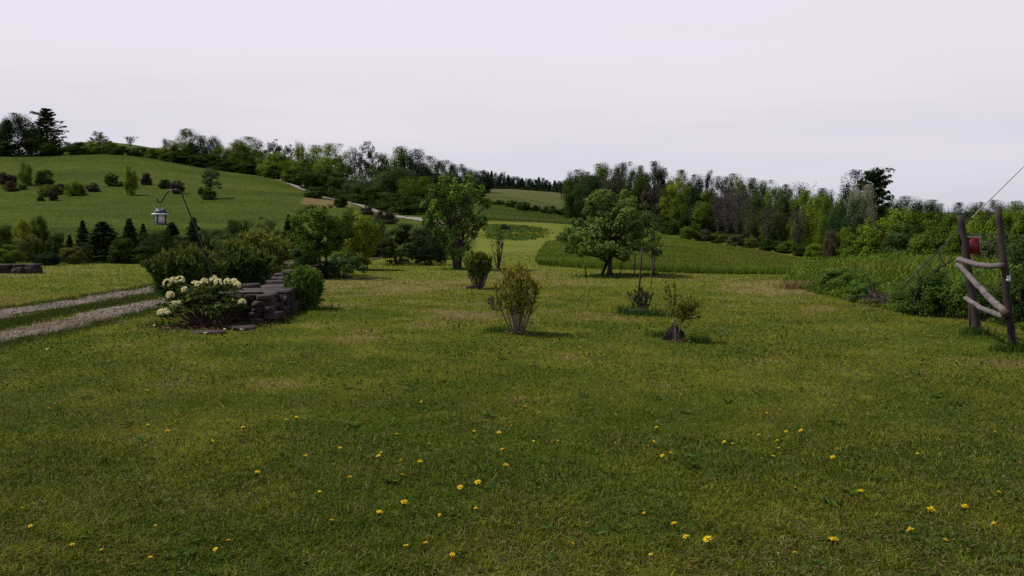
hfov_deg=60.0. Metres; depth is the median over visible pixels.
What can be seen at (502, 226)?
bush
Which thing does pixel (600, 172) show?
deciduous tree
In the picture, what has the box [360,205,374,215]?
bush
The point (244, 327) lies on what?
flat stone
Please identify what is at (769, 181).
deciduous tree
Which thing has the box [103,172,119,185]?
bush
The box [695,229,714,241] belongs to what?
bush
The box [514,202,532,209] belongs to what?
bush
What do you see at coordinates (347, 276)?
flat stone
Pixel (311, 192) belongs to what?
bush
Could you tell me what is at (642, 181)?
deciduous tree
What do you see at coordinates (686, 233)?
bush
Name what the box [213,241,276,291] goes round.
peony shrub
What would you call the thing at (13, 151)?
bush
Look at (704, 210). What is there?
deciduous tree
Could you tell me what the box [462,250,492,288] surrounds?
azalea shrub
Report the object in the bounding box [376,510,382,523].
dandelion
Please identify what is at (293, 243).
bush
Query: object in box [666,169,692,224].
deciduous tree
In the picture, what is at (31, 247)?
bush
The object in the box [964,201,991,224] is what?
deciduous tree
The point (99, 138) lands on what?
deciduous tree
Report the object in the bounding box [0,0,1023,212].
sky
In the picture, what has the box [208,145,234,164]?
deciduous tree
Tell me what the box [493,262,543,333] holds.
azalea shrub
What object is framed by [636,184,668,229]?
deciduous tree
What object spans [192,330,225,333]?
flat stone
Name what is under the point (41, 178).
bush
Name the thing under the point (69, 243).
spruce tree
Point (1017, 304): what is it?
bush
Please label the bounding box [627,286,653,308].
shrub
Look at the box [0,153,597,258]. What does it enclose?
hill grass
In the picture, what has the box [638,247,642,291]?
garden stake
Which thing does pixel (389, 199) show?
bush
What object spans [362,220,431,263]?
bush
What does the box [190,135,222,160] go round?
deciduous tree
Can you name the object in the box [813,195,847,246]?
deciduous tree
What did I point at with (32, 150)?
deciduous tree
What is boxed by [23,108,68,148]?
pine tree
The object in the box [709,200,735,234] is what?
deciduous tree
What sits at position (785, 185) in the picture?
deciduous tree
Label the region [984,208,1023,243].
bush
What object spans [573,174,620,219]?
deciduous tree
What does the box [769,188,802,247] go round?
deciduous tree
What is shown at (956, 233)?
guy wire
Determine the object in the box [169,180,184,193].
bush
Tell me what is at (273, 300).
dry stone wall
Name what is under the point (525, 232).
ground cover
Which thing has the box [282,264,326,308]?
shrub
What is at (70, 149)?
bush
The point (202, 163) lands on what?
bush
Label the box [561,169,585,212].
deciduous tree
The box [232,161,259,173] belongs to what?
bush
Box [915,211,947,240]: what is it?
bush
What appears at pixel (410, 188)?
deciduous tree
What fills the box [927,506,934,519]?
dandelion
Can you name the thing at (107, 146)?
bush
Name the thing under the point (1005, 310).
rail fence
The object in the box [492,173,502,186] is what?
deciduous tree
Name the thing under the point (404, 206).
bush
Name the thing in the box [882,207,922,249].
bush
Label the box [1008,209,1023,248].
bush
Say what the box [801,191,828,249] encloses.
deciduous tree
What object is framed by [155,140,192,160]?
deciduous tree
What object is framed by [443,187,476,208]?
deciduous tree
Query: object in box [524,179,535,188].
deciduous tree
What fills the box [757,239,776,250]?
bush
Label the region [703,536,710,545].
dandelion
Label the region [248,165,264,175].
bush
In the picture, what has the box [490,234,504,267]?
young tree
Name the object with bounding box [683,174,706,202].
deciduous tree
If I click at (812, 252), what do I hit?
bush
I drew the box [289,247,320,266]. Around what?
bush
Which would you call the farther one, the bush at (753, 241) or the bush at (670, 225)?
the bush at (670, 225)
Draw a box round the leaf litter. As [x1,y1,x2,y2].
[116,320,706,342]
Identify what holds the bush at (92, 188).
on the ground at (240, 208)
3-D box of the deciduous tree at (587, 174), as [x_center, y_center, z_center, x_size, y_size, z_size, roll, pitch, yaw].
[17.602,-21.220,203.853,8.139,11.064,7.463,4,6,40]
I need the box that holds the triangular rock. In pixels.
[662,324,684,340]
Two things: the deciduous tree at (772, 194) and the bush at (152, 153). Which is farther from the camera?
the bush at (152, 153)
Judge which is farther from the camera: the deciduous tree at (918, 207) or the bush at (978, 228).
the deciduous tree at (918, 207)
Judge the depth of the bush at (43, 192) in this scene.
166.90 m
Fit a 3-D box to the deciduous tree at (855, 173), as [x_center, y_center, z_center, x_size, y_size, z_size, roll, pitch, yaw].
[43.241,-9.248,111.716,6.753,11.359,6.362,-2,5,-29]
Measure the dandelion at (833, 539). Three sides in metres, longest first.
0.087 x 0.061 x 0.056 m
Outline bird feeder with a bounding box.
[151,209,168,224]
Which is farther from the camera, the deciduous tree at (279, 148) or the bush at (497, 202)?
the deciduous tree at (279, 148)
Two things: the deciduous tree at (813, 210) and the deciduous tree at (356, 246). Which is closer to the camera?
the deciduous tree at (356, 246)
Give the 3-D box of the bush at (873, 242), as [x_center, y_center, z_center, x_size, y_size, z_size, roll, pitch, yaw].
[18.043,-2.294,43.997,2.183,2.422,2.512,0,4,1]
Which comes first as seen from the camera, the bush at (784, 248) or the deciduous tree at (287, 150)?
the bush at (784, 248)
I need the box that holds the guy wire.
[902,166,1023,285]
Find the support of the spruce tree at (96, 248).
on the ground at (240, 208)
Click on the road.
(374, 209)
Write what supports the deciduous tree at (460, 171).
on the ground at (240, 208)
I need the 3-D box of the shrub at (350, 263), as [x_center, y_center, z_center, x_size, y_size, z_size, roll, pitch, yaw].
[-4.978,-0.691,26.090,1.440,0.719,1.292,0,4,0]
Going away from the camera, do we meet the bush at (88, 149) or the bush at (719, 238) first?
the bush at (719, 238)
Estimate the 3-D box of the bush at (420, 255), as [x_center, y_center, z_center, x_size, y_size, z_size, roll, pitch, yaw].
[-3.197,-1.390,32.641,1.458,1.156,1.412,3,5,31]
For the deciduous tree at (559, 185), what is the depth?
327.56 m
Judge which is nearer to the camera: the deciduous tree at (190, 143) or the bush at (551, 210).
the bush at (551, 210)
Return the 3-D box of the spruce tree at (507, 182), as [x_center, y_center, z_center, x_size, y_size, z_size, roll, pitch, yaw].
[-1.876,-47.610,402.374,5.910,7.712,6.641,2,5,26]
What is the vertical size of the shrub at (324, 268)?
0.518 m
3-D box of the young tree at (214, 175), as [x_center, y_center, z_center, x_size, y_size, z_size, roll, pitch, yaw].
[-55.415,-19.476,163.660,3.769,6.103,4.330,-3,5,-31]
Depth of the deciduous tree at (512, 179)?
410.47 m
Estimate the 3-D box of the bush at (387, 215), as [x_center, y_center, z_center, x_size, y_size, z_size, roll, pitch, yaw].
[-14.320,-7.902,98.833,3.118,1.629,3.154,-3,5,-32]
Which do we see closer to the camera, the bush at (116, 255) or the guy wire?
the guy wire
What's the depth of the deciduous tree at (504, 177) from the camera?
420.01 m
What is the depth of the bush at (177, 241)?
35.85 m
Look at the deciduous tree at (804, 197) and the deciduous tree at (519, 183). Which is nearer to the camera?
the deciduous tree at (804, 197)
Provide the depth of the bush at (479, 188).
257.87 m
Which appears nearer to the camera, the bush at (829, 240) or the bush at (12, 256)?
the bush at (12, 256)
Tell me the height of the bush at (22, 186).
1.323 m
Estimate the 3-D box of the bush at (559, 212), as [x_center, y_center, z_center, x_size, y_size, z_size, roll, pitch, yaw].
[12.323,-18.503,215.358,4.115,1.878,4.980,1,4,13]
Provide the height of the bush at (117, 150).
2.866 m
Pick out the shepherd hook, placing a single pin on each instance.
(193, 224)
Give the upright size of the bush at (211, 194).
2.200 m
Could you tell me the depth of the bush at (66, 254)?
33.32 m
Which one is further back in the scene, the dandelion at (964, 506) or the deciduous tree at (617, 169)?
the deciduous tree at (617, 169)
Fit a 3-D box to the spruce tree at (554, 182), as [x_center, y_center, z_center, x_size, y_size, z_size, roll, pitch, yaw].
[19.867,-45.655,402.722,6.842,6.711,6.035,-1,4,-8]
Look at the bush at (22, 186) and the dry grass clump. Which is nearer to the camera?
the dry grass clump
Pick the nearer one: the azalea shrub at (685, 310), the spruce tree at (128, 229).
the azalea shrub at (685, 310)
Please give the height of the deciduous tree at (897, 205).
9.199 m
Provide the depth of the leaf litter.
13.29 m
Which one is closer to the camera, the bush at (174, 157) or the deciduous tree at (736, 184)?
the deciduous tree at (736, 184)
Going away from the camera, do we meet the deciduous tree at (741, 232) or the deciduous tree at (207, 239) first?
the deciduous tree at (207, 239)
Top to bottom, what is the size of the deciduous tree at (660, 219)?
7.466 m
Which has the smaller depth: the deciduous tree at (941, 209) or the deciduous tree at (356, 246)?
the deciduous tree at (356, 246)
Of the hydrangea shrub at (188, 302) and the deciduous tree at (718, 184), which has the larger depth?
the deciduous tree at (718, 184)
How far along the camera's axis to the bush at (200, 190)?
171.47 m
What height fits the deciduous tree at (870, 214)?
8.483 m
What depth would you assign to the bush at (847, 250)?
45.81 m
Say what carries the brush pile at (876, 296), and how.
on the ground at (240, 208)
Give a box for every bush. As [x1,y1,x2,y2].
[0,140,26,155]
[0,172,18,183]
[0,181,19,190]
[0,225,17,253]
[0,244,27,263]
[13,233,41,262]
[18,183,27,188]
[31,252,63,265]
[34,169,55,184]
[36,140,64,155]
[36,195,44,200]
[37,184,64,193]
[38,188,50,195]
[42,232,65,258]
[46,189,58,200]
[56,142,86,154]
[57,183,66,191]
[57,246,86,263]
[63,180,86,194]
[79,144,102,153]
[85,182,99,191]
[98,140,117,153]
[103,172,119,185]
[105,238,134,263]
[107,146,131,154]
[111,181,122,185]
[127,246,159,263]
[129,147,148,156]
[139,172,152,184]
[143,147,160,158]
[157,179,170,187]
[159,152,192,162]
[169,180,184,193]
[171,235,200,248]
[182,154,218,167]
[198,187,203,194]
[201,188,216,198]
[204,158,240,171]
[210,233,238,250]
[222,219,251,238]
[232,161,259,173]
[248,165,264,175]
[260,163,288,179]
[278,235,302,259]
[280,166,309,184]
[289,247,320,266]
[297,168,337,190]
[302,187,333,197]
[325,172,354,197]
[333,194,348,207]
[336,177,368,201]
[346,185,385,204]
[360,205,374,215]
[362,218,387,257]
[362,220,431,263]
[367,192,403,209]
[372,210,399,223]
[387,196,427,214]
[407,224,449,258]
[408,235,446,264]
[471,184,487,197]
[493,200,503,204]
[499,224,509,229]
[504,200,517,206]
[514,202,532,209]
[531,205,540,210]
[540,206,557,213]
[556,208,567,214]
[658,221,681,234]
[678,226,697,239]
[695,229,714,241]
[708,231,728,243]
[724,234,745,246]
[741,238,757,248]
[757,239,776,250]
[773,241,792,253]
[791,243,807,256]
[804,243,823,259]
[816,266,859,289]
[822,229,839,259]
[832,226,859,258]
[835,234,865,259]
[843,273,880,301]
[850,217,898,260]
[878,223,919,258]
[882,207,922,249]
[888,282,922,312]
[902,270,961,316]
[906,226,950,259]
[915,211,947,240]
[937,213,968,255]
[937,227,976,256]
[941,275,986,319]
[961,210,996,242]
[969,232,1013,262]
[976,281,997,319]
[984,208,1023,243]
[988,267,1023,325]
[1006,234,1023,278]
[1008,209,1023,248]
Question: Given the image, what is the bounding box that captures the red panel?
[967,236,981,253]
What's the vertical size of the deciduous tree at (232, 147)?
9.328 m
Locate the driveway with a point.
(81, 319)
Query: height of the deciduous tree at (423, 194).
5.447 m
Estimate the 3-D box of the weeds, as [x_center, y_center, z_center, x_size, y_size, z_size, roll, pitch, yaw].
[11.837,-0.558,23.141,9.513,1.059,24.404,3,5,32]
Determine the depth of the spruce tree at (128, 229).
36.85 m
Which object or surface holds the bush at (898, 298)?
on the ground at (240, 208)
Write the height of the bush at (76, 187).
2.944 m
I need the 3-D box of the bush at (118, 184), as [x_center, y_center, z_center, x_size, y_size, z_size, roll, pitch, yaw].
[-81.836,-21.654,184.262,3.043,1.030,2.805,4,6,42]
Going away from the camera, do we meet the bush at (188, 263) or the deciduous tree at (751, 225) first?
the bush at (188, 263)
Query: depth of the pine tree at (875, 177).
106.62 m
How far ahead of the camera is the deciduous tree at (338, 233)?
24.52 m
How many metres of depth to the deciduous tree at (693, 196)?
132.58 m
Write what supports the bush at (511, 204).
on the ground at (240, 208)
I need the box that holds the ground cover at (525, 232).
[481,223,554,240]
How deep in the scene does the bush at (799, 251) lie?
91.50 m
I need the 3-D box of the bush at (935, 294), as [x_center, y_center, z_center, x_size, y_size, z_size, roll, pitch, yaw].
[7.138,0.096,15.047,0.987,0.791,0.935,1,4,10]
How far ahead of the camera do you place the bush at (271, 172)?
229.80 m
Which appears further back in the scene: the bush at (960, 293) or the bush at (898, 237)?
the bush at (898, 237)
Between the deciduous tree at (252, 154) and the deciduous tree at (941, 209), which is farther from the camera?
the deciduous tree at (252, 154)
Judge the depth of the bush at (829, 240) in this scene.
87.67 m
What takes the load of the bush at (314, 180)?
on the ground at (240, 208)
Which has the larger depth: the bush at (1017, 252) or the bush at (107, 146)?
the bush at (107, 146)
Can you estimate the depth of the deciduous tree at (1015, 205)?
138.50 m
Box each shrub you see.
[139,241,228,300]
[153,275,248,326]
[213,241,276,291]
[222,226,297,279]
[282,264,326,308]
[315,261,342,278]
[321,252,367,275]
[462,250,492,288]
[485,294,502,309]
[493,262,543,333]
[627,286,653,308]
[661,280,703,341]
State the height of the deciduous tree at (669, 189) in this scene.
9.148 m
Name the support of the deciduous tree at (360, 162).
on the ground at (240, 208)
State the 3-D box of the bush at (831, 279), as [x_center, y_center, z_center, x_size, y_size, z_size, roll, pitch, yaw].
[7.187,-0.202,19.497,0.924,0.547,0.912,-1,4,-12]
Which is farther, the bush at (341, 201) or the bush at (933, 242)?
the bush at (341, 201)
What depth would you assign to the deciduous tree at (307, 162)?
227.50 m
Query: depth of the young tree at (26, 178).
185.24 m
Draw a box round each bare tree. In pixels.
[349,147,358,177]
[708,188,728,234]
[715,192,735,239]
[723,190,746,234]
[734,194,753,243]
[757,204,779,240]
[782,207,808,245]
[791,180,816,215]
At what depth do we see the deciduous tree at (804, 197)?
110.25 m
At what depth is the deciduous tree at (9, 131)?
250.53 m
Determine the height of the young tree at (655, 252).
1.223 m
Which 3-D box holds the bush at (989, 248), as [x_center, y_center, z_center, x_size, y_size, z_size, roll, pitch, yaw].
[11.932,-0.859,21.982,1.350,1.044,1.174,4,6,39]
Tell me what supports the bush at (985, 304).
on the ground at (240, 208)
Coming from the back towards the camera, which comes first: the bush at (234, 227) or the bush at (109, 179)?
the bush at (109, 179)
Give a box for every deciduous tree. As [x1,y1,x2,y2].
[0,112,33,155]
[9,218,33,245]
[20,127,48,155]
[28,215,51,255]
[86,131,112,147]
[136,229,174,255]
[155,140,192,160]
[172,128,202,157]
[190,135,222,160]
[200,228,226,251]
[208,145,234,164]
[213,229,233,240]
[221,139,247,171]
[226,136,267,169]
[247,216,281,239]
[255,151,296,179]
[263,139,282,157]
[281,145,295,161]
[285,204,356,276]
[288,143,334,185]
[310,142,356,185]
[336,207,383,269]
[348,168,398,201]
[354,141,376,181]
[366,166,424,199]
[367,152,388,179]
[377,145,415,190]
[396,176,436,209]
[397,148,434,187]
[412,184,453,212]
[417,155,443,187]
[419,171,493,268]
[434,160,460,186]
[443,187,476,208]
[450,163,465,184]
[460,167,479,185]
[476,170,495,192]
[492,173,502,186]
[500,172,506,184]
[509,176,515,186]
[514,177,522,187]
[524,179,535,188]
[537,178,546,189]
[544,180,551,190]
[551,180,564,198]
[556,189,662,274]
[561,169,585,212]
[561,176,598,218]
[572,171,605,201]
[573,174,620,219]
[593,162,620,188]
[597,173,636,221]
[613,163,624,175]
[615,161,642,194]
[622,171,650,224]
[635,165,652,190]
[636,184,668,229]
[649,188,677,228]
[659,167,670,186]
[659,177,685,217]
[665,185,695,234]
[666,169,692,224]
[678,186,709,231]
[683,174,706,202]
[689,190,721,234]
[704,170,713,231]
[706,176,735,232]
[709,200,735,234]
[724,172,743,234]
[729,186,754,242]
[737,177,763,236]
[742,186,772,245]
[751,179,779,239]
[756,187,788,245]
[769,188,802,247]
[774,184,800,240]
[787,190,814,247]
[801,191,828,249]
[810,188,837,215]
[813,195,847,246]
[822,198,867,257]
[829,169,872,226]
[846,184,877,237]
[880,198,906,229]
[900,196,928,231]
[915,199,944,237]
[931,203,956,229]
[950,202,972,226]
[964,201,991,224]
[981,199,1011,224]
[1005,200,1023,234]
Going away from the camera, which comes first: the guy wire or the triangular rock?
the triangular rock
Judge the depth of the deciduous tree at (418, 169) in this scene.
226.52 m
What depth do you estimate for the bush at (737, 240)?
101.31 m
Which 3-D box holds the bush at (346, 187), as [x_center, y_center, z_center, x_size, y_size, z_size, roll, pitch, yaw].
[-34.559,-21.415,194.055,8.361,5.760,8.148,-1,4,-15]
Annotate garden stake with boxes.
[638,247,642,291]
[968,303,970,331]
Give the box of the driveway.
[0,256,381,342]
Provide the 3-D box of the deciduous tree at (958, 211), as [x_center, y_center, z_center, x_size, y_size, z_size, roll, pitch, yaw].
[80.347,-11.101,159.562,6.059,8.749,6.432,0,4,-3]
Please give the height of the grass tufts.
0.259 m
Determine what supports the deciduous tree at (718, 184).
on the ground at (240, 208)
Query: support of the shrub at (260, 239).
on the ground at (240, 208)
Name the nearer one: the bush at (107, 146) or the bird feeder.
the bird feeder
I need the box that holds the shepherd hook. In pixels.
[156,189,212,276]
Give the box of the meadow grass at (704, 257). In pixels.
[534,227,828,273]
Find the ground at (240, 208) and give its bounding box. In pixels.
[0,142,1023,575]
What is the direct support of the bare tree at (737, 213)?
on the ground at (240, 208)
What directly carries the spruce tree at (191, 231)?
on the ground at (240, 208)
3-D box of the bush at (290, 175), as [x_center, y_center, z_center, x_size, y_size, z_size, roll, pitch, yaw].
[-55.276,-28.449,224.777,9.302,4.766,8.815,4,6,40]
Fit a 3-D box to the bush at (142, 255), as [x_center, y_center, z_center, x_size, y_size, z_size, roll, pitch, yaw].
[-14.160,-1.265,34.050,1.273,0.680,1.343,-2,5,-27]
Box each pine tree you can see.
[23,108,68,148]
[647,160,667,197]
[856,166,894,233]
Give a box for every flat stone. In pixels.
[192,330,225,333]
[231,324,255,330]
[342,275,352,278]
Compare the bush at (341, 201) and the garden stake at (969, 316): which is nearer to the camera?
the garden stake at (969, 316)
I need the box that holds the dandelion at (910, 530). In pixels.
[907,527,914,542]
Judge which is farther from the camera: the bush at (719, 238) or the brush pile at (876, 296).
the bush at (719, 238)
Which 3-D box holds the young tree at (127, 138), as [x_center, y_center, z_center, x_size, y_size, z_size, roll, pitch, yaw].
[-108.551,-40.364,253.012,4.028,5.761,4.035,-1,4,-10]
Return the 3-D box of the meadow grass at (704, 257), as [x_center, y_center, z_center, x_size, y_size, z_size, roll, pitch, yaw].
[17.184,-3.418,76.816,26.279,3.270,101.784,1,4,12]
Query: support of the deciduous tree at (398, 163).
on the ground at (240, 208)
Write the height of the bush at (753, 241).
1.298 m
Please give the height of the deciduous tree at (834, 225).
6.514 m
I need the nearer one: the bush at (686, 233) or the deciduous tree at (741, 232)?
the bush at (686, 233)
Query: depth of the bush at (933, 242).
39.59 m
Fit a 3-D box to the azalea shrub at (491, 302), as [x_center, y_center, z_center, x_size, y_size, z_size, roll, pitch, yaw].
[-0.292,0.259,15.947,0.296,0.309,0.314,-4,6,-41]
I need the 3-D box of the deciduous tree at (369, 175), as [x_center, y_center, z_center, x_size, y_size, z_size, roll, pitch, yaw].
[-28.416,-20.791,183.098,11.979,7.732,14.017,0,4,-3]
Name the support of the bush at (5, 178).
on the ground at (240, 208)
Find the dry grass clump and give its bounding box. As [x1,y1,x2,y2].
[773,280,818,290]
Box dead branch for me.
[912,255,955,315]
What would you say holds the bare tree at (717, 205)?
on the ground at (240, 208)
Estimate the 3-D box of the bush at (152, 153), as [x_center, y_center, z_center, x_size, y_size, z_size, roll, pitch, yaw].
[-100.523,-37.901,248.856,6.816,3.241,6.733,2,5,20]
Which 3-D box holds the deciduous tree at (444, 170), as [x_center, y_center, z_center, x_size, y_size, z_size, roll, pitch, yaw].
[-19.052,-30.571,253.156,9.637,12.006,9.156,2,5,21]
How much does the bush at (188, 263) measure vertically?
1.278 m
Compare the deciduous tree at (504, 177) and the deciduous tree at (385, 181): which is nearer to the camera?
the deciduous tree at (385, 181)
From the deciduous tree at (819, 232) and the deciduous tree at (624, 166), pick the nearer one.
the deciduous tree at (819, 232)
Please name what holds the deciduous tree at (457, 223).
on the ground at (240, 208)
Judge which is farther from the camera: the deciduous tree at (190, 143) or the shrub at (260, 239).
the deciduous tree at (190, 143)
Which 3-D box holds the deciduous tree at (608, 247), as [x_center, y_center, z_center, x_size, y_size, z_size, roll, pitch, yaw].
[2.832,-1.604,25.910,3.132,2.604,2.923,0,4,0]
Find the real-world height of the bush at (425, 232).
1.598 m
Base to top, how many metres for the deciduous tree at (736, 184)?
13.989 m
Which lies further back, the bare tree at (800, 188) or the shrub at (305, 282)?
the bare tree at (800, 188)
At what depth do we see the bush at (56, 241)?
36.75 m
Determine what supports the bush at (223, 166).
on the ground at (240, 208)
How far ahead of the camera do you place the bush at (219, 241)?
31.68 m
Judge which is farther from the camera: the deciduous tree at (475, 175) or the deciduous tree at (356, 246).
the deciduous tree at (475, 175)
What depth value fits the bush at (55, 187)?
170.19 m
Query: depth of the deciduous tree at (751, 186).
187.75 m
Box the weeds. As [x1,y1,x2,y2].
[782,248,1023,330]
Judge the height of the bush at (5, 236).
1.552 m
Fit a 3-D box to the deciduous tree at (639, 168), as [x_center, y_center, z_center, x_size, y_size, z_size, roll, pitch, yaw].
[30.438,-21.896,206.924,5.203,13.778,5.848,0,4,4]
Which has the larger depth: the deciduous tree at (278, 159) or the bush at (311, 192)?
the deciduous tree at (278, 159)
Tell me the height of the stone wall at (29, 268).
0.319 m
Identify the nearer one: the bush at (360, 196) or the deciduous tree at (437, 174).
the bush at (360, 196)
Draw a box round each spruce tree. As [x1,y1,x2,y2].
[64,234,74,259]
[71,221,130,263]
[74,220,92,260]
[120,218,141,253]
[136,223,146,245]
[159,222,183,248]
[184,217,203,248]
[279,214,295,239]
[504,175,511,186]
[550,180,557,191]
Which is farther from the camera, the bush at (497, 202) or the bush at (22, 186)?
the bush at (497, 202)
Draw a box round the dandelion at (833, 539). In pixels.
[827,536,837,552]
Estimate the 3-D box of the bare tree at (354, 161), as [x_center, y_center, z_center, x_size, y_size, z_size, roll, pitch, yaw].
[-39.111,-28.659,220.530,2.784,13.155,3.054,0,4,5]
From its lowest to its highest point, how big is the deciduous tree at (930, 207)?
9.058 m
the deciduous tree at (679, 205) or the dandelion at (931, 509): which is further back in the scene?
the deciduous tree at (679, 205)
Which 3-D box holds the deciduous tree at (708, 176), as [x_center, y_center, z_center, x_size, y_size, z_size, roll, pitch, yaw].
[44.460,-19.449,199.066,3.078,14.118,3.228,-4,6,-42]
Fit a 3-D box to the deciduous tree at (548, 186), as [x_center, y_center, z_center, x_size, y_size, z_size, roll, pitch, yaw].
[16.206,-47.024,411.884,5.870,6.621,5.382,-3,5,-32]
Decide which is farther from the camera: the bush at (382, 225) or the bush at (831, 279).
the bush at (382, 225)
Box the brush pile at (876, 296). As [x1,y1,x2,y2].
[841,280,892,307]
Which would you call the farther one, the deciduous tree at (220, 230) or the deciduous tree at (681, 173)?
the deciduous tree at (681, 173)
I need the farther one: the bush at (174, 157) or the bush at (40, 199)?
the bush at (174, 157)
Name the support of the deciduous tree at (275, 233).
on the ground at (240, 208)
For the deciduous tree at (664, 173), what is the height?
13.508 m
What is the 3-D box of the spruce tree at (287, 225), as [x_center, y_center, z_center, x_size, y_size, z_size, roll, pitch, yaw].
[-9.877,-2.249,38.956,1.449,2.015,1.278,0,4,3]
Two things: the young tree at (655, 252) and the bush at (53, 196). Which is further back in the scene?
the bush at (53, 196)
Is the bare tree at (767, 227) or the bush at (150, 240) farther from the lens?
the bare tree at (767, 227)
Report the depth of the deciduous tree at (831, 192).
182.65 m
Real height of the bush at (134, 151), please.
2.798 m
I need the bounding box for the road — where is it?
[275,179,442,225]
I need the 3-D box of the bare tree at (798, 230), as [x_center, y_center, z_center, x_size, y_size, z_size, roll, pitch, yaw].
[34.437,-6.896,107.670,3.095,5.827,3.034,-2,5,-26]
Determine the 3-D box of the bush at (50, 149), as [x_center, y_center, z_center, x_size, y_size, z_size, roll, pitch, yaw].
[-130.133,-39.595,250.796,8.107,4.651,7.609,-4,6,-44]
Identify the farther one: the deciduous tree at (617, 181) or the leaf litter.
the deciduous tree at (617, 181)
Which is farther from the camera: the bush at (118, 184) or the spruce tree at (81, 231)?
the bush at (118, 184)
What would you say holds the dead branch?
on the ground at (240, 208)
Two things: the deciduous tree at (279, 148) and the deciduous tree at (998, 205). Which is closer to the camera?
the deciduous tree at (998, 205)
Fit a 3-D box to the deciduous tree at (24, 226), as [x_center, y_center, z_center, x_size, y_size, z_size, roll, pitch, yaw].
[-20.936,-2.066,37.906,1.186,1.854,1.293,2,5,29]
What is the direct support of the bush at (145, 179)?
on the ground at (240, 208)
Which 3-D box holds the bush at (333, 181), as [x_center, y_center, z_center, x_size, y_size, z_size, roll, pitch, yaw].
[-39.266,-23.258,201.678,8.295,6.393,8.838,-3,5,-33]
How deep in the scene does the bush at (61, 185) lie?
174.01 m
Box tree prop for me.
[600,263,607,274]
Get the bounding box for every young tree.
[16,162,33,184]
[123,165,139,194]
[124,136,138,152]
[201,166,222,190]
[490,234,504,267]
[643,234,662,273]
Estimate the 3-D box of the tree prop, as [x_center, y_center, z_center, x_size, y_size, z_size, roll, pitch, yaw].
[2.750,-0.646,26.123,0.097,0.710,0.484,-3,5,-32]
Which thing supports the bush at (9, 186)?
on the ground at (240, 208)
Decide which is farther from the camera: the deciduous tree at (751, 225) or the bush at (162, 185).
the bush at (162, 185)
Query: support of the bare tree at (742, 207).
on the ground at (240, 208)
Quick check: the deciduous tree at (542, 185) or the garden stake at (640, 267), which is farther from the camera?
the deciduous tree at (542, 185)
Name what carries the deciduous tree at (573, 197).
on the ground at (240, 208)
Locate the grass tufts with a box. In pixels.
[0,258,1023,354]
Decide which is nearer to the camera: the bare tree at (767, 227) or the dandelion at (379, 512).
the dandelion at (379, 512)
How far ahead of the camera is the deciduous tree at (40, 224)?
39.77 m
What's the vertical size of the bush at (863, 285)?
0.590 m
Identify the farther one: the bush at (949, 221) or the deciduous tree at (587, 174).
the deciduous tree at (587, 174)
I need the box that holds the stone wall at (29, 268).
[0,263,42,273]
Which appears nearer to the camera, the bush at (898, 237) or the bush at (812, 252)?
the bush at (898, 237)
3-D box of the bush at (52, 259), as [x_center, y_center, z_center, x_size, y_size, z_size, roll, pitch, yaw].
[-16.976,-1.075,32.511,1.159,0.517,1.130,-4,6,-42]
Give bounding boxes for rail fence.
[955,208,1015,345]
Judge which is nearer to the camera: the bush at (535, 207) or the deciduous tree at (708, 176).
the deciduous tree at (708, 176)
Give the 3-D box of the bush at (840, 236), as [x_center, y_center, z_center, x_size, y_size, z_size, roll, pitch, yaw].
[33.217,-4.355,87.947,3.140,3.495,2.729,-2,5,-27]
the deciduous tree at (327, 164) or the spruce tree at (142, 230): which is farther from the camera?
the deciduous tree at (327, 164)
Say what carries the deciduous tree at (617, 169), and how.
on the ground at (240, 208)
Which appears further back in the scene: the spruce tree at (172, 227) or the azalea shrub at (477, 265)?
the spruce tree at (172, 227)
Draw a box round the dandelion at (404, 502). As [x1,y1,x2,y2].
[400,500,406,511]
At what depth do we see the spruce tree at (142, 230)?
38.34 m
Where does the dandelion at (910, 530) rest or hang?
on the ground at (240, 208)
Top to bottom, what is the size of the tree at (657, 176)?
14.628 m
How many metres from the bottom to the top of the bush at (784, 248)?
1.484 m
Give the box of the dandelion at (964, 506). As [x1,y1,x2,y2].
[961,504,969,519]
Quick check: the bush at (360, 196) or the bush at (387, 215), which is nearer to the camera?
the bush at (387, 215)
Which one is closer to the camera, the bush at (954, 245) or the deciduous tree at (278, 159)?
the bush at (954, 245)
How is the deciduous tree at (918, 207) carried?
on the ground at (240, 208)
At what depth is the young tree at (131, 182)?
166.81 m
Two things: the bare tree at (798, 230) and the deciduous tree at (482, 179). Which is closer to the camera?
the bare tree at (798, 230)
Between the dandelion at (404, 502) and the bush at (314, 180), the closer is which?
the dandelion at (404, 502)
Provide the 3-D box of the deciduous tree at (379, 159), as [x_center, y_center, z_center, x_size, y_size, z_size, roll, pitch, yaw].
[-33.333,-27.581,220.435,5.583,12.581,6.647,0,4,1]

